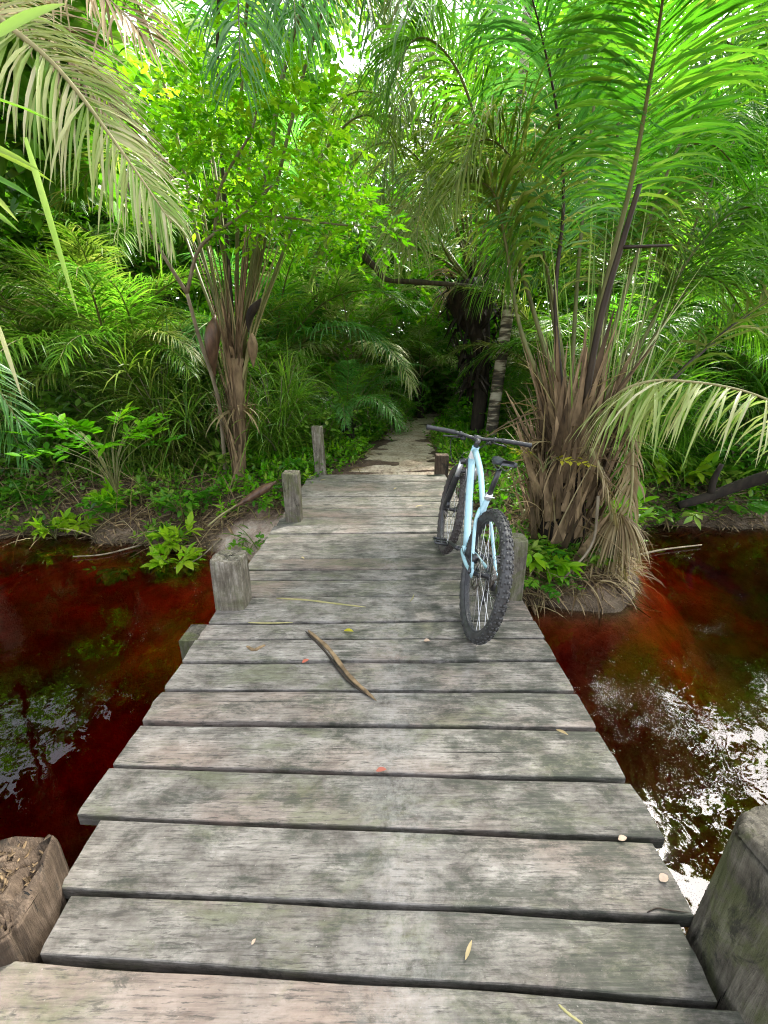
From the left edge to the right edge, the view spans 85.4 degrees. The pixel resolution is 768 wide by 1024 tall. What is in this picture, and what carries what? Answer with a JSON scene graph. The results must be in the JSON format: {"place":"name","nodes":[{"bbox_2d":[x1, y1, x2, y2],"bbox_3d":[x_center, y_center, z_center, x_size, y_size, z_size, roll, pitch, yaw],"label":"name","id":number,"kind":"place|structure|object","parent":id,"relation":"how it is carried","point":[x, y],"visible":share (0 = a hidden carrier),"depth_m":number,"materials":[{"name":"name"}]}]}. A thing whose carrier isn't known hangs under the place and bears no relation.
{"place":"outdoors","nodes":[
{"label":"outdoors","id":0,"kind":"place"},
{"bbox_2d":[0,407,767,973],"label":"ground","id":1,"kind":"structure","parent":0,"point":[672,693],"depth_m":3.76,"materials":[{"name":"soil"}]},
{"bbox_2d":[0,475,40,499],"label":"seedling","id":2,"kind":"object","parent":1,"relation":"on","point":[7,489],"visible":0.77,"depth_m":5.79,"materials":[{"name":"green plant"}]},
{"bbox_2d":[0,834,69,966],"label":"wooden post","id":3,"kind":"object","parent":1,"relation":"on","point":[34,871],"visible":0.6,"depth_m":1.15,"materials":[{"name":"wood"}]},
{"bbox_2d":[24,507,77,540],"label":"seedling","id":4,"kind":"object","parent":1,"relation":"on","point":[42,530],"visible":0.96,"depth_m":5.29,"materials":[{"name":"green plant"}]},
{"bbox_2d":[0,360,103,475],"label":"leafy bush","id":5,"kind":"object","parent":1,"relation":"on","point":[41,407],"visible":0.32,"depth_m":6.33,"materials":[{"name":"green plant"}]},
{"bbox_2d":[0,319,105,475],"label":"palm tree","id":6,"kind":"object","parent":1,"relation":"on","point":[9,439],"visible":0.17,"depth_m":5.51,"materials":[{"name":"green plant"}]},
{"bbox_2d":[53,509,99,536],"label":"seedling","id":7,"kind":"object","parent":1,"relation":"on","point":[85,525],"visible":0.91,"depth_m":5.38,"materials":[{"name":"green plant"}]},
{"bbox_2d":[0,338,164,466],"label":"leafy bush","id":8,"kind":"object","parent":1,"relation":"on","point":[49,400],"visible":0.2,"depth_m":6.17,"materials":[{"name":"green plant"}]},
{"bbox_2d":[0,142,165,322],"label":"forest tree","id":9,"kind":"object","parent":1,"relation":"on","point":[18,234],"visible":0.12,"depth_m":9.47,"materials":[{"name":"green plant"}]},
{"bbox_2d":[3,401,186,492],"bbox_3d":[-3.225,-0.718,4.795,1.675,1.026,1.763,0,19,0],"label":"ferny shrub","id":10,"kind":"object","parent":1,"relation":"on","point":[84,424],"visible":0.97,"depth_m":4.68,"materials":[{"name":"green plant"}]},
{"bbox_2d":[1,300,188,479],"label":"reedy bush","id":11,"kind":"object","parent":1,"relation":"on","point":[106,409],"visible":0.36,"depth_m":6.29,"materials":[{"name":"green plant"}]},
{"bbox_2d":[0,0,194,441],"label":"palm tree","id":12,"kind":"object","parent":1,"relation":"on","point":[41,79],"visible":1,"depth_m":2.54,"materials":[{"name":"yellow plant"}]},
{"bbox_2d":[75,484,126,520],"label":"seedling","id":13,"kind":"object","parent":1,"relation":"on","point":[96,502],"visible":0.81,"depth_m":5.30,"materials":[{"name":"green plant"}]},
{"bbox_2d":[0,264,204,403],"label":"palm tree","id":14,"kind":"object","parent":1,"relation":"on","point":[39,308],"visible":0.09,"depth_m":6.49,"materials":[{"name":"green plant"}]},
{"bbox_2d":[80,476,126,512],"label":"seedling","id":15,"kind":"object","parent":1,"relation":"on","point":[98,496],"visible":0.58,"depth_m":5.45,"materials":[{"name":"green plant"}]},
{"bbox_2d":[0,230,221,423],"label":"palm tree","id":16,"kind":"object","parent":1,"relation":"on","point":[5,296],"visible":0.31,"depth_m":6.05,"materials":[{"name":"green plant"}]},
{"bbox_2d":[0,84,221,315],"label":"palm tree","id":17,"kind":"object","parent":1,"relation":"on","point":[72,204],"visible":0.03,"depth_m":9.59,"materials":[{"name":"green plant"}]},
{"bbox_2d":[2,32,239,321],"bbox_3d":[-7.598,-7.183,11.665,7.178,8.914,7.451,-6,20,-17],"label":"forest tree","id":18,"kind":"object","parent":1,"relation":"on","point":[27,242],"visible":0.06,"depth_m":10.04,"materials":[{"name":"green plant"}]},
{"bbox_2d":[0,441,243,564],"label":"dead stems","id":19,"kind":"object","parent":1,"relation":"on","point":[57,490],"visible":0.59,"depth_m":5.59,"materials":[{"name":"brown plant"}]},
{"bbox_2d":[82,546,162,583],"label":"seedling","id":20,"kind":"object","parent":1,"relation":"on","point":[113,571],"visible":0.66,"depth_m":4.62,"materials":[{"name":"green plant"}]},
{"bbox_2d":[0,221,269,467],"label":"palm tree","id":21,"kind":"object","parent":1,"relation":"on","point":[93,269],"visible":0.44,"depth_m":5.79,"materials":[{"name":"green plant"}]},
{"bbox_2d":[0,272,273,432],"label":"palm tree","id":22,"kind":"object","parent":1,"relation":"on","point":[73,334],"visible":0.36,"depth_m":5.81,"materials":[{"name":"green plant"}]},
{"bbox_2d":[120,476,156,503],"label":"seedling","id":23,"kind":"object","parent":1,"relation":"on","point":[128,491],"visible":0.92,"depth_m":5.63,"materials":[{"name":"green plant"}]},
{"bbox_2d":[53,294,230,479],"bbox_3d":[-3.605,-1.593,6.514,2.940,3.396,2.826,9,21,25],"label":"reedy bush","id":24,"kind":"object","parent":1,"relation":"on","point":[140,403],"visible":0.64,"depth_m":6.15,"materials":[{"name":"green plant"}]},
{"bbox_2d":[0,133,283,370],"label":"palm tree","id":25,"kind":"object","parent":1,"relation":"on","point":[129,236],"visible":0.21,"depth_m":8.73,"materials":[{"name":"green plant"}]},
{"bbox_2d":[140,542,205,577],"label":"seedling","id":26,"kind":"object","parent":1,"relation":"on","point":[186,561],"visible":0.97,"depth_m":4.64,"materials":[{"name":"green plant"}]},
{"bbox_2d":[147,511,203,555],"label":"seedling","id":27,"kind":"object","parent":1,"relation":"on","point":[165,532],"visible":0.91,"depth_m":4.84,"materials":[{"name":"green plant"}]},
{"bbox_2d":[151,487,201,521],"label":"seedling","id":28,"kind":"object","parent":1,"relation":"on","point":[170,505],"visible":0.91,"depth_m":5.27,"materials":[{"name":"green plant"}]},
{"bbox_2d":[178,484,224,508],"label":"seedling","id":29,"kind":"object","parent":1,"relation":"on","point":[203,494],"visible":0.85,"depth_m":5.53,"materials":[{"name":"green plant"}]},
{"bbox_2d":[106,280,299,471],"bbox_3d":[-2.870,-1.879,6.888,3.062,3.679,3.185,-9,21,-25],"label":"reedy bush","id":30,"kind":"object","parent":1,"relation":"on","point":[187,416],"visible":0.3,"depth_m":6.51,"materials":[{"name":"green plant"}]},
{"bbox_2d":[199,438,249,472],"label":"seedling","id":31,"kind":"object","parent":1,"relation":"on","point":[220,455],"visible":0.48,"depth_m":6.21,"materials":[{"name":"green plant"}]},
{"bbox_2d":[210,550,251,610],"bbox_3d":[-0.985,1.145,2.925,0.210,1.846,0.207,0,19,0],"label":"wooden post","id":32,"kind":"object","parent":1,"relation":"on","point":[230,578],"visible":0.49,"depth_m":2.61,"materials":[{"name":"grey wood"}]},
{"bbox_2d":[136,261,332,440],"bbox_3d":[-3.076,-2.939,8.715,4.004,4.811,4.165,10,21,27],"label":"reedy bush","id":33,"kind":"object","parent":1,"relation":"on","point":[182,317],"visible":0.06,"depth_m":8.12,"materials":[{"name":"green plant"}]},
{"bbox_2d":[5,0,468,484],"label":"palm tree","id":34,"kind":"object","parent":1,"relation":"on","point":[231,333],"visible":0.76,"depth_m":5.12,"materials":[{"name":"green plant"}]},
{"bbox_2d":[116,19,358,315],"bbox_3d":[-4.043,-7.179,11.985,7.149,8.681,6.644,0,19,0],"label":"forest tree","id":35,"kind":"object","parent":1,"relation":"on","point":[229,137],"visible":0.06,"depth_m":10.01,"materials":[{"name":"green plant"}]},
{"bbox_2d":[207,481,276,526],"bbox_3d":[-1.710,-0.111,5.030,0.847,0.471,0.150,-7,20,-20],"label":"fallen spathe","id":36,"kind":"object","parent":1,"relation":"on","point":[259,491],"visible":1,"depth_m":5.00},
{"bbox_2d":[147,292,342,409],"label":"palm tree","id":37,"kind":"object","parent":1,"relation":"on","point":[275,308],"visible":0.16,"depth_m":7.56,"materials":[{"name":"green plant"}]},
{"bbox_2d":[95,0,413,473],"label":"tree","id":38,"kind":"object","parent":1,"relation":"on","point":[196,157],"visible":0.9,"depth_m":4.07,"materials":[{"name":"green plant"}]},
{"bbox_2d":[196,331,346,470],"bbox_3d":[-1.718,-1.601,6.669,2.355,2.830,2.450,-6,20,-17],"label":"reedy bush","id":39,"kind":"object","parent":1,"relation":"on","point":[271,434],"visible":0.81,"depth_m":6.62,"materials":[{"name":"green plant"}]},
{"bbox_2d":[192,330,351,417],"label":"palm tree","id":40,"kind":"object","parent":1,"relation":"on","point":[277,349],"visible":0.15,"depth_m":7.88,"materials":[{"name":"green plant"}]},
{"bbox_2d":[144,231,420,414],"bbox_3d":[-2.307,-3.364,8.690,6.093,3.702,6.354,0,19,0],"label":"palm tree","id":41,"kind":"object","parent":1,"relation":"on","point":[288,327],"visible":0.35,"depth_m":7.89,"materials":[{"name":"green plant"}]},
{"bbox_2d":[282,470,302,522],"bbox_3d":[-0.920,0.310,4.353,0.169,1.507,0.176,0,19,0],"label":"wooden post","id":42,"kind":"object","parent":1,"relation":"on","point":[291,485],"visible":0.54,"depth_m":4.12,"materials":[{"name":"grey wood"}]},
{"bbox_2d":[275,447,322,473],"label":"seedling","id":43,"kind":"object","parent":1,"relation":"on","point":[299,461],"visible":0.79,"depth_m":6.12,"materials":[{"name":"green plant"}]},
{"bbox_2d":[171,79,450,419],"bbox_3d":[-1.781,-5.550,10.374,6.854,6.671,5.923,-15,24,-37],"label":"palm tree","id":44,"kind":"object","parent":1,"relation":"on","point":[307,224],"visible":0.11,"depth_m":9.45,"materials":[{"name":"plant"}]},
{"bbox_2d":[311,425,326,474],"bbox_3d":[-0.944,-0.721,6.156,0.197,1.097,0.168,0,19,0],"label":"wooden post","id":45,"kind":"object","parent":1,"relation":"on","point":[318,443],"visible":0.62,"depth_m":6.02,"materials":[{"name":"grey wood"}]},
{"bbox_2d":[287,384,373,454],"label":"leafy bush","id":46,"kind":"object","parent":1,"relation":"on","point":[329,429],"visible":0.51,"depth_m":7.14,"materials":[{"name":"green plant"}]},
{"bbox_2d":[234,263,446,399],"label":"palm tree","id":47,"kind":"object","parent":1,"relation":"on","point":[373,315],"visible":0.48,"depth_m":8.73,"materials":[{"name":"green plant"}]},
{"bbox_2d":[260,349,428,446],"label":"palm tree","id":48,"kind":"object","parent":1,"relation":"on","point":[355,381],"visible":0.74,"depth_m":7.48,"materials":[{"name":"green plant"}]},
{"bbox_2d":[294,288,415,422],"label":"reedy bush","id":49,"kind":"object","parent":1,"relation":"on","point":[328,364],"visible":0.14,"depth_m":9.64,"materials":[{"name":"green plant"}]},
{"bbox_2d":[277,166,445,358],"bbox_3d":[-0.993,-7.982,15.283,6.114,7.949,7.185,0,19,0],"label":"forest tree","id":50,"kind":"object","parent":1,"relation":"on","point":[392,261],"visible":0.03,"depth_m":13.87,"materials":[{"name":"green plant"}]},
{"bbox_2d":[330,384,407,442],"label":"leafy bush","id":51,"kind":"object","parent":1,"relation":"on","point":[371,418],"visible":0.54,"depth_m":8.67,"materials":[{"name":"green plant"}]},
{"bbox_2d":[0,474,744,1023],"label":"footbridge","id":52,"kind":"object","parent":1,"relation":"on","point":[240,798],"visible":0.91,"depth_m":1.38,"materials":[{"name":"grey wood"}]},
{"bbox_2d":[308,630,376,700],"bbox_3d":[-0.238,0.780,2.171,0.039,0.022,0.680,-13,22,-32],"label":"broken stick","id":53,"kind":"object","parent":52,"relation":"on","point":[341,665],"visible":1,"depth_m":2.14,"materials":[{"name":"brown wood"}]},
{"bbox_2d":[426,424,531,644],"bbox_3d":[0.578,0.026,2.819,0.758,1.045,1.910,9,19,-3],"label":"mountain bike","id":54,"kind":"object","parent":52,"relation":"on","point":[471,554],"visible":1,"depth_m":2.52,"materials":[{"name":"rubber"}]},
{"bbox_2d":[304,260,459,398],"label":"palm tree","id":55,"kind":"object","parent":1,"relation":"on","point":[379,283],"visible":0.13,"depth_m":12.41,"materials":[{"name":"green plant"}]},
{"bbox_2d":[0,145,766,431],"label":"understory","id":56,"kind":"object","parent":1,"relation":"on","point":[203,304],"visible":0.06,"depth_m":9.33,"materials":[{"name":"green plant"}]},
{"bbox_2d":[0,0,767,409],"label":"wood","id":57,"kind":"object","parent":1,"relation":"on","point":[326,58],"visible":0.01,"depth_m":13.22,"materials":[{"name":"green plant"}]},
{"bbox_2d":[0,403,767,552],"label":"undergrowth","id":58,"kind":"object","parent":1,"relation":"on","point":[143,478],"visible":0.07,"depth_m":6.08,"materials":[{"name":"green plant"}]},
{"bbox_2d":[0,465,767,620],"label":"bank litter","id":59,"kind":"object","parent":1,"relation":"on","point":[195,536],"visible":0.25,"depth_m":5.50,"materials":[{"name":"plant"}]},
{"bbox_2d":[3,404,767,548],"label":"grass","id":60,"kind":"structure","parent":1,"relation":"on","point":[258,482],"depth_m":5.92,"materials":[{"name":"green plant"}]},
{"bbox_2d":[346,367,431,434],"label":"ferny bush","id":61,"kind":"object","parent":1,"relation":"on","point":[398,412],"visible":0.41,"depth_m":9.68,"materials":[{"name":"green plant"}]},
{"bbox_2d":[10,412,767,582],"bbox_3d":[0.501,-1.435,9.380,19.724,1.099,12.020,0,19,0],"label":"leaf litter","id":62,"kind":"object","parent":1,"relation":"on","point":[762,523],"visible":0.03,"depth_m":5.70,"materials":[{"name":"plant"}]},
{"bbox_2d":[208,405,612,516],"bbox_3d":[0.680,-1.762,9.563,5.436,0.829,9.852,2,19,6],"label":"path side greenery","id":63,"kind":"object","parent":1,"relation":"on","point":[263,466],"visible":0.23,"depth_m":6.49,"materials":[{"name":"green plant"}]},
{"bbox_2d":[352,296,469,414],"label":"leafy bush","id":64,"kind":"object","parent":1,"relation":"on","point":[430,398],"visible":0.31,"depth_m":12.60,"materials":[{"name":"green plant"}]},
{"bbox_2d":[349,137,484,327],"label":"palm tree","id":65,"kind":"object","parent":1,"relation":"on","point":[400,195],"visible":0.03,"depth_m":12.49,"materials":[{"name":"green plant"}]},
{"bbox_2d":[348,293,495,417],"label":"palm tree","id":66,"kind":"object","parent":1,"relation":"on","point":[417,332],"visible":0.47,"depth_m":11.32,"materials":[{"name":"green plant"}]},
{"bbox_2d":[434,453,448,477],"bbox_3d":[0.862,-0.541,6.279,0.206,0.676,0.210,0,19,0],"label":"wooden post","id":67,"kind":"object","parent":1,"relation":"on","point":[441,466],"visible":0.57,"depth_m":6.13,"materials":[{"name":"brown wood"}]},
{"bbox_2d":[301,0,594,434],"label":"palm tree","id":68,"kind":"object","parent":1,"relation":"on","point":[474,329],"visible":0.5,"depth_m":6.78,"materials":[{"name":"green plant"}]},
{"bbox_2d":[439,398,487,422],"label":"leafy bush","id":69,"kind":"object","parent":1,"relation":"on","point":[458,413],"visible":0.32,"depth_m":10.24,"materials":[{"name":"green plant"}]},
{"bbox_2d":[394,319,550,410],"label":"leafy bush","id":70,"kind":"object","parent":1,"relation":"on","point":[440,372],"visible":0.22,"depth_m":12.18,"materials":[{"name":"green plant"}]},
{"bbox_2d":[315,0,693,437],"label":"slender tree","id":71,"kind":"object","parent":1,"relation":"on","point":[499,374],"visible":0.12,"depth_m":7.96,"materials":[{"name":"green plant"}]},
{"bbox_2d":[356,234,505,295],"bbox_3d":[0.907,-4.318,7.304,2.789,0.998,0.230,0,19,0],"label":"bent limb","id":72,"kind":"object","parent":71,"relation":"attached to","point":[371,264],"visible":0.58,"depth_m":7.31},
{"bbox_2d":[480,367,535,433],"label":"leafy bush","id":73,"kind":"object","parent":1,"relation":"on","point":[505,411],"visible":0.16,"depth_m":9.27,"materials":[{"name":"green plant"}]},
{"bbox_2d":[495,533,527,600],"bbox_3d":[0.845,1.071,3.006,0.159,1.935,0.168,0,19,0],"label":"wooden post","id":74,"kind":"object","parent":1,"relation":"on","point":[520,547],"visible":0.3,"depth_m":2.69,"materials":[{"name":"grey wood"}]},
{"bbox_2d":[481,523,578,568],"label":"seedling","id":75,"kind":"object","parent":1,"relation":"on","point":[539,551],"visible":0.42,"depth_m":3.94,"materials":[{"name":"green plant"}]},
{"bbox_2d":[495,355,580,448],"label":"reedy bush","id":76,"kind":"object","parent":1,"relation":"on","point":[531,388],"visible":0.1,"depth_m":7.84,"materials":[{"name":"green plant"}]},
{"bbox_2d":[433,80,659,387],"bbox_3d":[4.258,-6.968,12.434,6.077,8.077,7.427,0,19,0],"label":"palm tree","id":77,"kind":"object","parent":1,"relation":"on","point":[593,176],"visible":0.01,"depth_m":11.42,"materials":[{"name":"green plant"}]},
{"bbox_2d":[512,532,587,584],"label":"seedling","id":78,"kind":"object","parent":1,"relation":"on","point":[563,569],"visible":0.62,"depth_m":3.80,"materials":[{"name":"green plant"}]},
{"bbox_2d":[338,0,767,631],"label":"palm tree","id":79,"kind":"object","parent":1,"relation":"on","point":[576,416],"visible":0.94,"depth_m":3.57,"materials":[{"name":"green plant"}]},
{"bbox_2d":[523,564,586,598],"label":"seedling","id":80,"kind":"object","parent":1,"relation":"on","point":[529,584],"visible":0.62,"depth_m":3.71,"materials":[{"name":"green plant"}]},
{"bbox_2d":[436,282,682,452],"bbox_3d":[3.219,-2.558,7.630,4.205,3.009,4.518,-5,19,-13],"label":"palm tree","id":81,"kind":"object","parent":1,"relation":"on","point":[531,325],"visible":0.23,"depth_m":7.44,"materials":[{"name":"green plant"}]},
{"bbox_2d":[452,187,767,452],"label":"palm tree","id":82,"kind":"object","parent":1,"relation":"on","point":[531,339],"visible":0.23,"depth_m":6.08,"materials":[{"name":"green plant"}]},
{"bbox_2d":[459,138,763,341],"bbox_3d":[5.116,-5.510,11.143,7.034,6.164,6.444,0,19,0],"label":"palm tree","id":83,"kind":"object","parent":1,"relation":"on","point":[568,211],"visible":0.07,"depth_m":9.82,"materials":[{"name":"plant"}]},
{"bbox_2d":[511,269,738,415],"bbox_3d":[4.742,-2.837,8.467,4.004,4.811,4.165,-5,19,-14],"label":"reedy bush","id":84,"kind":"object","parent":1,"relation":"on","point":[622,329],"visible":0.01,"depth_m":7.65,"materials":[{"name":"green plant"}]},
{"bbox_2d":[599,481,658,523],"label":"seedling","id":85,"kind":"object","parent":1,"relation":"on","point":[640,495],"visible":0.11,"depth_m":5.03,"materials":[{"name":"green plant"}]},
{"bbox_2d":[517,297,745,503],"bbox_3d":[3.357,-1.385,5.967,2.944,3.538,3.062,-3,19,-9],"label":"reedy bush","id":86,"kind":"object","parent":1,"relation":"on","point":[663,416],"visible":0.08,"depth_m":5.62,"materials":[{"name":"green plant"}]},
{"bbox_2d":[542,146,767,314],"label":"palm tree","id":87,"kind":"object","parent":1,"relation":"on","point":[747,271],"visible":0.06,"depth_m":8.26,"materials":[{"name":"green plant"}]},
{"bbox_2d":[543,37,767,311],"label":"forest tree","id":88,"kind":"object","parent":1,"relation":"on","point":[712,96],"visible":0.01,"depth_m":10.06,"materials":[{"name":"green plant"}]},
{"bbox_2d":[570,244,767,441],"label":"palm tree","id":89,"kind":"object","parent":1,"relation":"on","point":[733,339],"visible":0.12,"depth_m":6.93,"materials":[{"name":"plant"}]},
{"bbox_2d":[642,502,706,529],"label":"seedling","id":90,"kind":"object","parent":1,"relation":"on","point":[690,513],"visible":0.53,"depth_m":5.44,"materials":[{"name":"green plant"}]},
{"bbox_2d":[645,450,720,489],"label":"seedling","id":91,"kind":"object","parent":1,"relation":"on","point":[661,465],"visible":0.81,"depth_m":6.08,"materials":[{"name":"green plant"}]},
{"bbox_2d":[610,319,764,493],"bbox_3d":[4.258,-1.522,6.488,2.591,3.113,2.695,-16,24,-38],"label":"reedy bush","id":92,"kind":"object","parent":1,"relation":"on","point":[685,448],"visible":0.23,"depth_m":6.08,"materials":[{"name":"green plant"}]},
{"bbox_2d":[621,32,767,300],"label":"forest tree","id":93,"kind":"object","parent":1,"relation":"on","point":[748,154],"visible":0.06,"depth_m":9.71,"materials":[{"name":"green plant"}]},
{"bbox_2d":[648,316,767,459],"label":"palm tree","id":94,"kind":"object","parent":1,"relation":"on","point":[754,413],"visible":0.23,"depth_m":6.14,"materials":[{"name":"green plant"}]},
{"bbox_2d":[662,368,763,469],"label":"ferny bush","id":95,"kind":"object","parent":1,"relation":"on","point":[705,446],"visible":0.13,"depth_m":6.38,"materials":[{"name":"green plant"}]},
{"bbox_2d":[658,484,767,515],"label":"seedling","id":96,"kind":"object","parent":1,"relation":"on","point":[758,508],"visible":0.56,"depth_m":5.60,"materials":[{"name":"green plant"}]},
{"bbox_2d":[683,451,756,485],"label":"seedling","id":97,"kind":"object","parent":1,"relation":"on","point":[734,469],"visible":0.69,"depth_m":5.95,"materials":[{"name":"green plant"}]},
{"bbox_2d":[672,255,767,441],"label":"reedy bush","id":98,"kind":"object","parent":1,"relation":"on","point":[723,367],"visible":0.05,"depth_m":7.65,"materials":[{"name":"green plant"}]},
{"bbox_2d":[676,464,767,508],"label":"fallen log","id":99,"kind":"object","parent":1,"relation":"on","point":[747,482],"visible":1,"depth_m":5.42,"materials":[{"name":"brown wood"}]},
{"bbox_2d":[682,393,767,494],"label":"leafy bush","id":100,"kind":"object","parent":1,"relation":"on","point":[746,458],"visible":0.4,"depth_m":5.99,"materials":[{"name":"green plant"}]},
{"bbox_2d":[685,805,767,1023],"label":"wooden post","id":101,"kind":"object","parent":1,"relation":"on","point":[726,936],"visible":0.65,"depth_m":0.99,"materials":[{"name":"grey wood"}]},
{"bbox_2d":[693,296,767,462],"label":"reedy bush","id":102,"kind":"object","parent":1,"relation":"on","point":[758,391],"visible":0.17,"depth_m":6.72,"materials":[{"name":"green plant"}]},
{"bbox_2d":[0,0,767,244],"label":"forest canopy","id":103,"kind":"object","parent":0,"point":[23,177],"visible":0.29,"depth_m":5.88,"materials":[{"name":"green plant"}]},
{"bbox_2d":[17,0,767,372],"label":"sky","id":104,"kind":"structure","parent":0,"point":[200,2],"materials":[{"name":"white"}]},
{"bbox_2d":[352,408,449,474],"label":"path","id":105,"kind":"structure","parent":0,"point":[404,450],"depth_m":7.57,"materials":[{"name":"beige soil"}]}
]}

